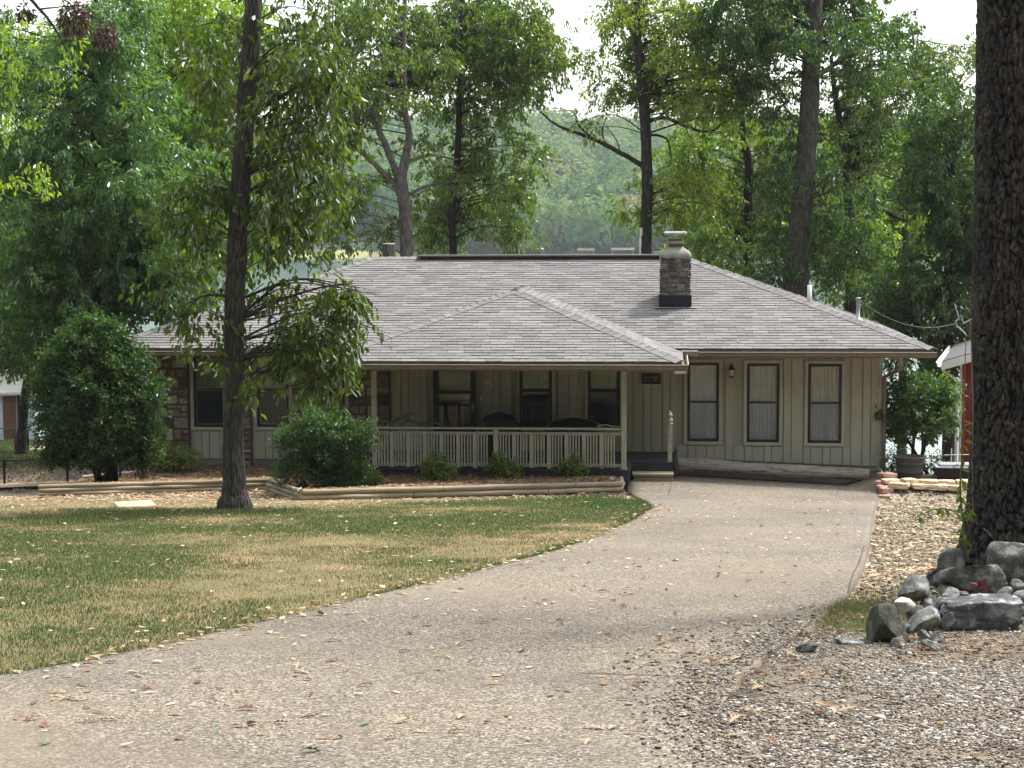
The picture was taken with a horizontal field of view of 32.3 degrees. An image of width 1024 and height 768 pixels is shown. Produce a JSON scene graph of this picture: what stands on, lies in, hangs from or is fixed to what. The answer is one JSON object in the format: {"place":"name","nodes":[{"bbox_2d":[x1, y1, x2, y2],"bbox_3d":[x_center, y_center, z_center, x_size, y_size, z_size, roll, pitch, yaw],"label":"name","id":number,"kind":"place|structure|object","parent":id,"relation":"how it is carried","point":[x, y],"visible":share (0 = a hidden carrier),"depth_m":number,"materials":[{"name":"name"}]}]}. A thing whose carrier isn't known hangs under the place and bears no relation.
{"place":"outdoors","nodes":[
{"label":"outdoors","id":0,"kind":"place"},
{"bbox_2d":[0,481,72,486],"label":"path","id":1,"kind":"structure","parent":0,"point":[21,484],"depth_m":33.19,"materials":[{"name":"beige concrete"}]},
{"bbox_2d":[0,493,653,674],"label":"lawn","id":2,"kind":"structure","parent":0,"point":[189,504],"depth_m":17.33,"materials":[{"name":"plant"}]},
{"bbox_2d":[111,500,156,506],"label":"ground slab","id":3,"kind":"structure","parent":2,"relation":"on","point":[144,503],"depth_m":28.15,"materials":[{"name":"beige concrete"}]},
{"bbox_2d":[118,0,391,508],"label":"front tree","id":4,"kind":"object","parent":2,"relation":"on","point":[309,67],"visible":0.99,"depth_m":26.66,"materials":[{"name":"plant"}]},
{"bbox_2d":[248,249,416,257],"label":"bank","id":5,"kind":"structure","parent":0,"point":[363,254],"depth_m":529.02,"materials":[{"name":"yellow plant"}]},
{"bbox_2d":[0,479,878,767],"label":"driveway","id":6,"kind":"structure","parent":0,"point":[256,663],"depth_m":10.81,"materials":[{"name":"concrete"}]},
{"bbox_2d":[579,481,863,677],"bbox_3d":[2.923,1.742,21.938,2.425,2.161,23.653,0,5,6],"label":"driveway joint","id":7,"kind":"object","parent":6,"relation":"on","point":[721,677],"visible":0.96,"depth_m":14.41,"materials":[{"name":"grey concrete"}]},
{"bbox_2d":[0,0,976,132],"label":"sky","id":8,"kind":"structure","parent":0,"point":[948,21],"materials":[{"name":"white"}]},
{"bbox_2d":[35,255,967,472],"bbox_3d":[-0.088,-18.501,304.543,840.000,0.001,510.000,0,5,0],"label":"lake","id":9,"kind":"structure","parent":0,"point":[301,270],"depth_m":265.84,"materials":[{"name":"grey liquid"}]},
{"bbox_2d":[0,439,1023,607],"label":"ground","id":10,"kind":"structure","parent":0,"point":[895,495],"depth_m":32.18,"materials":[{"name":"gravel"}]},
{"bbox_2d":[0,366,37,439],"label":"shed","id":11,"kind":"structure","parent":10,"relation":"on","point":[10,395],"depth_m":50.26,"materials":[{"name":"white paint"}]},
{"bbox_2d":[3,396,16,438],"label":"door","id":12,"kind":"structure","parent":11,"relation":"in","point":[9,402],"depth_m":50.23,"materials":[{"name":"brown paint"}]},
{"bbox_2d":[0,299,53,454],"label":"side yard tree","id":13,"kind":"object","parent":10,"relation":"on","point":[21,442],"visible":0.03,"depth_m":40.44,"materials":[{"name":"green plant"}]},
{"bbox_2d":[0,439,79,482],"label":"side yard grass","id":14,"kind":"structure","parent":10,"relation":"on","point":[6,449],"depth_m":39.72,"materials":[{"name":"plant"}]},
{"bbox_2d":[0,427,28,452],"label":"metal fence","id":15,"kind":"object","parent":14,"relation":"on","point":[15,430],"visible":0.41,"depth_m":42.49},
{"bbox_2d":[0,0,90,205],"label":"overhanging tree","id":16,"kind":"object","parent":10,"relation":"on","point":[47,76],"visible":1,"depth_m":32.20,"materials":[{"name":"green plant"}]},
{"bbox_2d":[14,0,37,25],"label":"leaf nest","id":17,"kind":"object","parent":16,"relation":"hanging from","point":[29,14],"visible":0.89,"depth_m":32.49,"materials":[{"name":"brown plant"}]},
{"bbox_2d":[54,0,93,41],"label":"leaf nest","id":18,"kind":"object","parent":16,"relation":"hanging from","point":[80,20],"visible":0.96,"depth_m":32.46,"materials":[{"name":"brown plant"}]},
{"bbox_2d":[84,11,119,54],"bbox_3d":[-7.616,-6.489,32.581,0.806,0.868,0.507,0,5,6],"label":"leaf nest","id":19,"kind":"object","parent":16,"relation":"hanging from","point":[100,42],"visible":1,"depth_m":32.51,"materials":[{"name":"brown plant"}]},
{"bbox_2d":[0,457,121,483],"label":"metal fence","id":20,"kind":"object","parent":10,"relation":"on","point":[14,460],"visible":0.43,"depth_m":33.48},
{"bbox_2d":[0,0,231,387],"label":"leafy tree","id":21,"kind":"object","parent":10,"relation":"on","point":[77,237],"visible":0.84,"depth_m":36.87,"materials":[{"name":"green plant"}]},
{"bbox_2d":[38,478,266,495],"bbox_3d":[-6.438,1.861,31.866,4.050,0.274,0.132,-2,5,-16],"label":"timber edging","id":22,"kind":"object","parent":10,"relation":"on","point":[115,488],"visible":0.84,"depth_m":31.76,"materials":[{"name":"wood"}]},
{"bbox_2d":[0,0,322,369],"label":"bright tree","id":23,"kind":"object","parent":10,"relation":"on","point":[195,10],"visible":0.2,"depth_m":50.21,"materials":[{"name":"green plant"}]},
{"bbox_2d":[265,478,302,499],"bbox_3d":[-4.030,1.853,31.094,0.133,0.405,2.881,-2,5,-19],"label":"timber edging","id":24,"kind":"object","parent":10,"relation":"on","point":[287,492],"visible":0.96,"depth_m":30.84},
{"bbox_2d":[74,465,618,494],"bbox_3d":[-3.195,1.707,32.972,10.236,0.382,6.317,0,5,0],"label":"planting bed","id":25,"kind":"object","parent":10,"relation":"on","point":[189,475],"visible":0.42,"depth_m":33.78,"materials":[{"name":"soil"}]},
{"bbox_2d":[21,304,176,481],"bbox_3d":[-7.698,0.180,32.876,2.944,3.448,2.214,0,5,0],"label":"bush","id":26,"kind":"object","parent":25,"relation":"on","point":[100,378],"visible":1,"depth_m":32.63,"materials":[{"name":"green plant"}]},
{"bbox_2d":[150,439,203,473],"bbox_3d":[-6.667,1.451,34.818,1.233,0.750,0.834,0,5,0],"label":"shrub","id":27,"kind":"object","parent":25,"relation":"on","point":[175,460],"visible":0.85,"depth_m":34.73,"materials":[{"name":"green plant"}]},
{"bbox_2d":[265,400,382,488],"bbox_3d":[-3.285,1.231,31.361,2.082,1.953,1.607,0,5,0],"label":"bush","id":28,"kind":"object","parent":25,"relation":"on","point":[319,432],"visible":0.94,"depth_m":31.05,"materials":[{"name":"green plant"}]},
{"bbox_2d":[357,463,384,487],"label":"shrub","id":29,"kind":"object","parent":25,"relation":"on","point":[380,477],"visible":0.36,"depth_m":31.86,"materials":[{"name":"green plant"}]},
{"bbox_2d":[413,451,459,480],"bbox_3d":[-1.350,1.533,32.276,0.923,0.675,0.672,0,5,0],"label":"shrub","id":30,"kind":"object","parent":25,"relation":"on","point":[441,464],"visible":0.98,"depth_m":32.23,"materials":[{"name":"green plant"}]},
{"bbox_2d":[483,449,525,479],"bbox_3d":[-0.161,1.543,32.449,0.839,0.694,0.626,3,6,37],"label":"shrub","id":31,"kind":"object","parent":25,"relation":"on","point":[498,466],"visible":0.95,"depth_m":32.36,"materials":[{"name":"green plant"}]},
{"bbox_2d":[551,448,590,477],"bbox_3d":[1.113,1.535,32.538,0.745,0.727,0.646,1,5,16],"label":"shrub","id":32,"kind":"object","parent":25,"relation":"on","point":[565,465],"visible":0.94,"depth_m":32.47,"materials":[{"name":"green plant"}]},
{"bbox_2d":[288,0,468,272],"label":"forked tree","id":33,"kind":"object","parent":10,"relation":"on","point":[356,19],"visible":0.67,"depth_m":47.03,"materials":[{"name":"green plant"}]},
{"bbox_2d":[297,481,622,499],"bbox_3d":[-0.825,1.851,30.640,5.830,0.324,0.142,-2,5,-17],"label":"timber edging","id":34,"kind":"object","parent":10,"relation":"on","point":[470,490],"visible":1,"depth_m":30.58,"materials":[{"name":"wood"}]},
{"bbox_2d":[386,0,598,254],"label":"slim tree","id":35,"kind":"object","parent":10,"relation":"on","point":[514,63],"visible":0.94,"depth_m":48.94,"materials":[{"name":"green plant"}]},
{"bbox_2d":[0,273,1023,766],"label":"leaf litter","id":36,"kind":"object","parent":10,"relation":"on","point":[196,495],"visible":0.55,"depth_m":23.03,"materials":[{"name":"plant"}]},
{"bbox_2d":[128,231,937,482],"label":"house","id":37,"kind":"structure","parent":10,"relation":"on","point":[787,377],"depth_m":35.02,"materials":[{"name":"paint"}]},
{"bbox_2d":[190,357,223,429],"bbox_3d":[-6.118,0.162,35.877,0.790,1.547,0.183,0,5,5],"label":"window","id":38,"kind":"structure","parent":37,"relation":"in","point":[206,392],"depth_m":35.91,"materials":[{"name":"glass"}]},
{"bbox_2d":[253,357,291,429],"bbox_3d":[-4.818,0.162,35.768,0.790,1.540,0.197,0,5,5],"label":"window","id":39,"kind":"structure","parent":37,"relation":"in","point":[267,406],"depth_m":35.80,"materials":[{"name":"glass"}]},
{"bbox_2d":[312,359,348,427],"bbox_3d":[-3.653,0.166,35.661,0.740,1.540,0.188,0,5,5],"label":"window","id":40,"kind":"structure","parent":37,"relation":"in","point":[344,401],"depth_m":35.69,"materials":[{"name":"glass"}]},
{"bbox_2d":[382,243,395,256],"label":"chimney","id":41,"kind":"object","parent":37,"relation":"on","point":[388,249],"visible":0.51,"depth_m":44.94,"materials":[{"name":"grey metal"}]},
{"bbox_2d":[383,411,445,461],"bbox_3d":[-1.859,1.020,33.565,1.192,0.980,0.317,-1,5,-6],"label":"driftwood","id":42,"kind":"object","parent":37,"relation":"on","point":[403,422],"visible":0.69,"depth_m":33.49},
{"bbox_2d":[433,371,475,449],"bbox_3d":[-1.146,0.387,35.424,0.850,1.870,0.190,0,5,5],"label":"door","id":43,"kind":"structure","parent":37,"relation":"in","point":[450,408],"depth_m":35.45,"materials":[{"name":"metal"}]},
{"bbox_2d":[479,412,517,460],"bbox_3d":[-0.252,0.989,34.054,0.761,0.920,0.613,0,5,5],"label":"covered grill","id":44,"kind":"object","parent":37,"relation":"on","point":[498,419],"visible":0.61,"depth_m":33.79,"materials":[{"name":"fabric"}]},
{"bbox_2d":[518,398,550,455],"bbox_3d":[0.434,0.844,34.651,0.640,1.100,0.535,0,5,5],"label":"porch chair","id":45,"kind":"object","parent":37,"relation":"on","point":[528,400],"visible":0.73,"depth_m":34.86,"materials":[{"name":"black plastic"}]},
{"bbox_2d":[517,371,554,430],"bbox_3d":[0.474,0.222,35.272,0.750,1.470,0.134,0,5,5],"label":"window","id":46,"kind":"structure","parent":37,"relation":"in","point":[527,381],"depth_m":35.26,"materials":[{"name":"black glass"}]},
{"bbox_2d":[545,417,604,463],"bbox_3d":[1.179,1.060,33.510,1.179,0.860,0.649,0,5,5],"label":"covered grill","id":47,"kind":"object","parent":37,"relation":"on","point":[577,422],"visible":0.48,"depth_m":33.26,"materials":[{"name":"fabric"}]},
{"bbox_2d":[585,371,620,431],"bbox_3d":[1.824,0.226,35.153,0.740,1.470,0.134,0,5,5],"label":"window","id":48,"kind":"structure","parent":37,"relation":"in","point":[595,381],"depth_m":35.15,"materials":[{"name":"black glass"}]},
{"bbox_2d":[641,371,660,383],"bbox_3d":[2.747,-0.135,34.952,0.380,0.276,0.030,0,5,5],"label":"hanging sign","id":49,"kind":"object","parent":37,"relation":"hanging from","point":[650,378],"visible":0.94,"depth_m":34.95,"materials":[{"name":"brown wood"}]},
{"bbox_2d":[684,359,722,444],"bbox_3d":[3.786,0.348,35.037,0.760,1.700,0.229,0,5,5],"label":"window","id":50,"kind":"structure","parent":37,"relation":"in","point":[703,380],"depth_m":35.02,"materials":[{"name":"beige glass"}]},
{"bbox_2d":[743,360,782,445],"bbox_3d":[4.951,0.363,34.935,0.770,1.695,0.231,0,5,5],"label":"window","id":51,"kind":"structure","parent":37,"relation":"in","point":[762,379],"depth_m":34.92,"materials":[{"name":"beige glass"}]},
{"bbox_2d":[804,360,845,446],"bbox_3d":[6.147,0.374,34.831,0.790,1.700,0.232,0,5,5],"label":"window","id":52,"kind":"structure","parent":37,"relation":"in","point":[824,380],"depth_m":34.81,"materials":[{"name":"beige glass"}]},
{"bbox_2d":[532,0,801,253],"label":"yellowing tree","id":53,"kind":"object","parent":10,"relation":"on","point":[653,85],"visible":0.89,"depth_m":47.52,"materials":[{"name":"green plant"}]},
{"bbox_2d":[652,109,797,284],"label":"dark limbed tree","id":54,"kind":"object","parent":10,"relation":"on","point":[688,151],"visible":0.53,"depth_m":51.42,"materials":[{"name":"green plant"}]},
{"bbox_2d":[677,458,868,480],"bbox_3d":[5.097,1.666,34.598,3.714,0.434,0.306,0,5,5],"label":"log","id":55,"kind":"object","parent":10,"relation":"on","point":[705,465],"visible":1,"depth_m":34.51,"materials":[{"name":"wood"}]},
{"bbox_2d":[634,108,941,453],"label":"sunlit tree","id":56,"kind":"object","parent":10,"relation":"on","point":[902,228],"visible":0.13,"depth_m":57.63,"materials":[{"name":"green plant"}]},
{"bbox_2d":[659,0,928,303],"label":"ivy clad tree","id":57,"kind":"object","parent":10,"relation":"on","point":[762,38],"visible":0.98,"depth_m":45.92,"materials":[{"name":"green plant"}]},
{"bbox_2d":[612,614,1023,767],"bbox_3d":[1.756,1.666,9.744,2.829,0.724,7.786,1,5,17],"label":"gravel","id":58,"kind":"structure","parent":10,"relation":"on","point":[822,748],"depth_m":9.23,"materials":[{"name":"gravel"}]},
{"bbox_2d":[795,642,817,652],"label":"rock","id":59,"kind":"object","parent":58,"relation":"on","point":[811,647],"visible":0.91,"depth_m":11.35,"materials":[{"name":"stone"}]},
{"bbox_2d":[834,636,864,644],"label":"rock","id":60,"kind":"object","parent":58,"relation":"on","point":[846,640],"visible":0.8,"depth_m":11.76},
{"bbox_2d":[866,603,910,642],"bbox_3d":[2.512,1.627,11.860,0.256,0.328,0.275,-2,5,-21],"label":"rock","id":61,"kind":"object","parent":58,"relation":"on","point":[884,622],"visible":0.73,"depth_m":11.78,"materials":[{"name":"stone"}]},
{"bbox_2d":[890,636,905,647],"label":"rock","id":62,"kind":"object","parent":58,"relation":"on","point":[898,642],"visible":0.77,"depth_m":11.58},
{"bbox_2d":[906,605,923,619],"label":"rock","id":63,"kind":"object","parent":58,"relation":"on","point":[914,610],"visible":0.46,"depth_m":12.75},
{"bbox_2d":[894,597,915,615],"bbox_3d":[2.857,1.611,12.819,0.142,0.127,0.134,4,7,43],"label":"rock","id":64,"kind":"object","parent":63,"relation":"on","point":[904,605],"visible":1,"depth_m":12.78,"materials":[{"name":"stone"}]},
{"bbox_2d":[907,606,940,633],"bbox_3d":[2.854,1.640,12.236,0.232,0.201,0.174,0,5,0],"label":"rock","id":65,"kind":"object","parent":58,"relation":"on","point":[927,619],"visible":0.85,"depth_m":12.21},
{"bbox_2d":[918,629,931,640],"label":"rock","id":66,"kind":"object","parent":58,"relation":"on","point":[923,634],"visible":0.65,"depth_m":11.87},
{"bbox_2d":[920,639,943,650],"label":"rock","id":67,"kind":"object","parent":58,"relation":"on","point":[929,643],"visible":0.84,"depth_m":11.42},
{"bbox_2d":[930,596,942,628],"bbox_3d":[2.989,1.641,12.516,0.175,0.264,0.119,0,5,0],"label":"rock","id":68,"kind":"object","parent":58,"relation":"on","point":[936,603],"visible":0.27,"depth_m":12.49,"materials":[{"name":"stone"}]},
{"bbox_2d":[930,631,944,640],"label":"rock","id":69,"kind":"object","parent":58,"relation":"on","point":[935,635],"visible":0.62,"depth_m":11.87,"materials":[{"name":"stone"}]},
{"bbox_2d":[941,612,955,630],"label":"rock","id":70,"kind":"object","parent":58,"relation":"on","point":[947,620],"visible":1,"depth_m":12.35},
{"bbox_2d":[940,593,1023,630],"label":"rock","id":71,"kind":"object","parent":58,"relation":"on","point":[987,611],"visible":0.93,"depth_m":12.35,"materials":[{"name":"stone"}]},
{"bbox_2d":[1013,590,1023,615],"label":"rock","id":72,"kind":"object","parent":58,"relation":"on","point":[1019,593],"visible":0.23,"depth_m":13.00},
{"bbox_2d":[875,480,883,484],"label":"flagstone","id":73,"kind":"object","parent":10,"relation":"on","point":[878,482],"visible":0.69,"depth_m":32.68,"materials":[{"name":"pink stone"}]},
{"bbox_2d":[876,472,896,477],"bbox_3d":[7.000,1.699,33.112,0.306,0.076,0.338,-2,5,-21],"label":"flagstone","id":74,"kind":"object","parent":73,"relation":"on","point":[886,474],"visible":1,"depth_m":33.00,"materials":[{"name":"pink stone"}]},
{"bbox_2d":[881,478,899,483],"bbox_3d":[6.985,1.794,32.676,0.330,0.079,0.331,-1,5,-9],"label":"flagstone","id":75,"kind":"object","parent":73,"relation":"on","point":[885,480],"visible":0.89,"depth_m":32.57,"materials":[{"name":"beige stone"}]},
{"bbox_2d":[793,32,975,320],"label":"forking dark tree","id":76,"kind":"object","parent":10,"relation":"on","point":[870,119],"visible":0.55,"depth_m":49.27,"materials":[{"name":"green plant"}]},
{"bbox_2d":[878,487,893,493],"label":"flagstone","id":77,"kind":"object","parent":10,"relation":"on","point":[884,490],"visible":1,"depth_m":32.19,"materials":[{"name":"pink stone"}]},
{"bbox_2d":[876,484,895,489],"bbox_3d":[6.859,1.898,32.487,0.308,0.074,0.330,-1,5,-14],"label":"flagstone","id":78,"kind":"object","parent":10,"relation":"on","point":[881,485],"visible":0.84,"depth_m":32.49,"materials":[{"name":"pink stone"}]},
{"bbox_2d":[888,482,909,489],"bbox_3d":[7.083,1.850,32.329,0.388,0.105,0.332,2,5,21],"label":"flagstone","id":79,"kind":"object","parent":78,"relation":"on","point":[899,485],"visible":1,"depth_m":32.20,"materials":[{"name":"beige stone"}]},
{"bbox_2d":[877,445,907,477],"bbox_3d":[7.405,1.528,34.225,0.698,0.771,0.517,0,5,0],"label":"shrub","id":80,"kind":"object","parent":10,"relation":"on","point":[892,468],"visible":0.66,"depth_m":34.18,"materials":[{"name":"green plant"}]},
{"bbox_2d":[893,454,926,478],"bbox_3d":[7.636,1.592,33.956,0.640,0.425,0.640,0,5,0],"label":"planter","id":81,"kind":"object","parent":10,"relation":"on","point":[910,465],"visible":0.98,"depth_m":33.76,"materials":[{"name":"plastic"}]},
{"bbox_2d":[845,48,975,461],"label":"tree","id":82,"kind":"object","parent":10,"relation":"on","point":[947,200],"visible":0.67,"depth_m":44.05,"materials":[{"name":"green plant"}]},
{"bbox_2d":[897,573,929,601],"bbox_3d":[3.047,1.551,13.423,0.241,0.226,0.217,1,5,15],"label":"rock","id":83,"kind":"object","parent":10,"relation":"on","point":[914,587],"visible":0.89,"depth_m":13.38,"materials":[{"name":"stone"}]},
{"bbox_2d":[920,594,933,605],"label":"rock","id":84,"kind":"object","parent":83,"relation":"on","point":[928,599],"visible":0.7,"depth_m":13.38,"materials":[{"name":"stone"}]},
{"bbox_2d":[910,483,926,489],"bbox_3d":[7.423,1.865,32.323,0.283,0.090,0.317,0,5,0],"label":"flagstone","id":85,"kind":"object","parent":10,"relation":"on","point":[922,486],"visible":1,"depth_m":32.19,"materials":[{"name":"beige stone"}]},
{"bbox_2d":[900,478,918,483],"bbox_3d":[7.280,1.780,32.453,0.284,0.095,0.286,-2,5,-17],"label":"flagstone","id":86,"kind":"object","parent":85,"relation":"on","point":[911,480],"visible":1,"depth_m":32.35,"materials":[{"name":"beige stone"}]},
{"bbox_2d":[874,367,968,473],"bbox_3d":[7.891,0.721,34.837,2.032,2.135,1.621,2,5,23],"label":"tree","id":87,"kind":"object","parent":10,"relation":"on","point":[931,413],"visible":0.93,"depth_m":34.59,"materials":[{"name":"green plant"}]},
{"bbox_2d":[926,566,945,585],"bbox_3d":[3.438,1.540,14.258,0.176,0.168,0.181,2,5,23],"label":"rock","id":88,"kind":"object","parent":10,"relation":"on","point":[929,576],"visible":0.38,"depth_m":14.19,"materials":[{"name":"stone"}]},
{"bbox_2d":[926,483,947,490],"bbox_3d":[7.758,1.876,32.339,0.410,0.100,0.351,1,5,14],"label":"flagstone","id":89,"kind":"object","parent":10,"relation":"on","point":[940,486],"visible":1,"depth_m":32.19,"materials":[{"name":"beige stone"}]},
{"bbox_2d":[918,479,937,483],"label":"flagstone","id":90,"kind":"object","parent":89,"relation":"on","point":[929,481],"visible":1,"depth_m":32.38,"materials":[{"name":"beige stone"}]},
{"bbox_2d":[938,479,954,484],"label":"flagstone","id":91,"kind":"object","parent":89,"relation":"on","point":[949,481],"visible":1,"depth_m":32.40,"materials":[{"name":"beige stone"}]},
{"bbox_2d":[923,448,954,476],"bbox_3d":[8.444,1.618,34.367,0.924,0.763,0.762,-2,5,-24],"label":"shrub","id":92,"kind":"object","parent":10,"relation":"on","point":[937,459],"visible":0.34,"depth_m":34.39,"materials":[{"name":"green plant"}]},
{"bbox_2d":[938,584,950,595],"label":"rock","id":93,"kind":"object","parent":10,"relation":"on","point":[942,588],"visible":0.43,"depth_m":13.57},
{"bbox_2d":[914,333,976,562],"bbox_3d":[3.451,0.524,14.013,0.522,1.841,0.259,-2,5,-19],"label":"sapling","id":94,"kind":"object","parent":10,"relation":"on","point":[960,499],"visible":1,"depth_m":14.10,"materials":[{"name":"green plant"}]},
{"bbox_2d":[932,462,968,479],"bbox_3d":[8.452,1.665,33.779,0.780,0.310,0.520,0,5,6],"label":"storage tub","id":95,"kind":"object","parent":10,"relation":"on","point":[943,470],"visible":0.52,"depth_m":33.58,"materials":[{"name":"black plastic"}]},
{"bbox_2d":[941,587,960,596],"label":"rock","id":96,"kind":"object","parent":10,"relation":"on","point":[952,592],"visible":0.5,"depth_m":13.34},
{"bbox_2d":[937,548,965,568],"bbox_3d":[3.612,1.445,14.401,0.288,0.224,0.172,-4,6,-39],"label":"rock","id":97,"kind":"object","parent":10,"relation":"on","point":[951,557],"visible":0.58,"depth_m":14.35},
{"bbox_2d":[936,340,970,461],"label":"red building","id":98,"kind":"structure","parent":10,"relation":"on","point":[953,356],"depth_m":38.16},
{"bbox_2d":[954,303,971,335],"bbox_3d":[9.787,-1.386,38.228,0.498,0.725,0.036,0,5,0],"label":"antenna","id":99,"kind":"object","parent":98,"relation":"on","point":[959,328],"visible":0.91,"depth_m":38.22,"materials":[{"name":"grey metal"}]},
{"bbox_2d":[947,484,962,491],"bbox_3d":[8.093,1.891,32.328,0.296,0.102,0.334,1,5,13],"label":"flagstone","id":100,"kind":"object","parent":10,"relation":"on","point":[952,487],"visible":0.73,"depth_m":32.19,"materials":[{"name":"beige stone"}]},
{"bbox_2d":[969,579,986,594],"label":"seedling","id":101,"kind":"object","parent":10,"relation":"on","point":[979,584],"visible":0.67,"depth_m":13.41,"materials":[{"name":"red plant"}]},
{"bbox_2d":[956,0,1023,565],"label":"oak tree","id":102,"kind":"object","parent":10,"relation":"on","point":[995,489],"visible":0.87,"depth_m":14.19,"materials":[{"name":"brown plant"}]},
{"bbox_2d":[1009,578,1023,591],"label":"rock","id":103,"kind":"object","parent":10,"relation":"on","point":[1015,585],"visible":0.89,"depth_m":13.47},
{"bbox_2d":[213,215,944,256],"bbox_3d":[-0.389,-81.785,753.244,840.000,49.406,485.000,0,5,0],"label":"hill","id":104,"kind":"structure","parent":0,"point":[491,247],"depth_m":549.09,"materials":[{"name":"plant"}]},
{"bbox_2d":[0,97,973,254],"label":"wood","id":105,"kind":"object","parent":104,"relation":"on","point":[574,204],"visible":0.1,"depth_m":604.78,"materials":[{"name":"green plant"}]},
{"bbox_2d":[849,489,1013,610],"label":"verge gravel","id":106,"kind":"structure","parent":0,"point":[902,546],"depth_m":21.01,"materials":[{"name":"gravel"}]},
{"bbox_2d":[787,574,984,653],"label":"weedy grass","id":107,"kind":"structure","parent":106,"relation":"on","point":[858,607],"depth_m":13.09,"materials":[{"name":"plant"}]},
{"bbox_2d":[933,564,1007,593],"bbox_3d":[3.542,1.536,13.724,0.568,0.308,0.310,0,5,0],"label":"boulder","id":108,"kind":"object","parent":106,"relation":"on","point":[961,578],"visible":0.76,"depth_m":13.60,"materials":[{"name":"stone"}]},
{"bbox_2d":[996,586,1012,594],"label":"rock","id":109,"kind":"object","parent":106,"relation":"on","point":[1008,589],"visible":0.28,"depth_m":13.34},
{"bbox_2d":[986,541,1023,585],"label":"boulder","id":110,"kind":"object","parent":106,"relation":"on","point":[1007,558],"visible":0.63,"depth_m":13.73,"materials":[{"name":"stone"}]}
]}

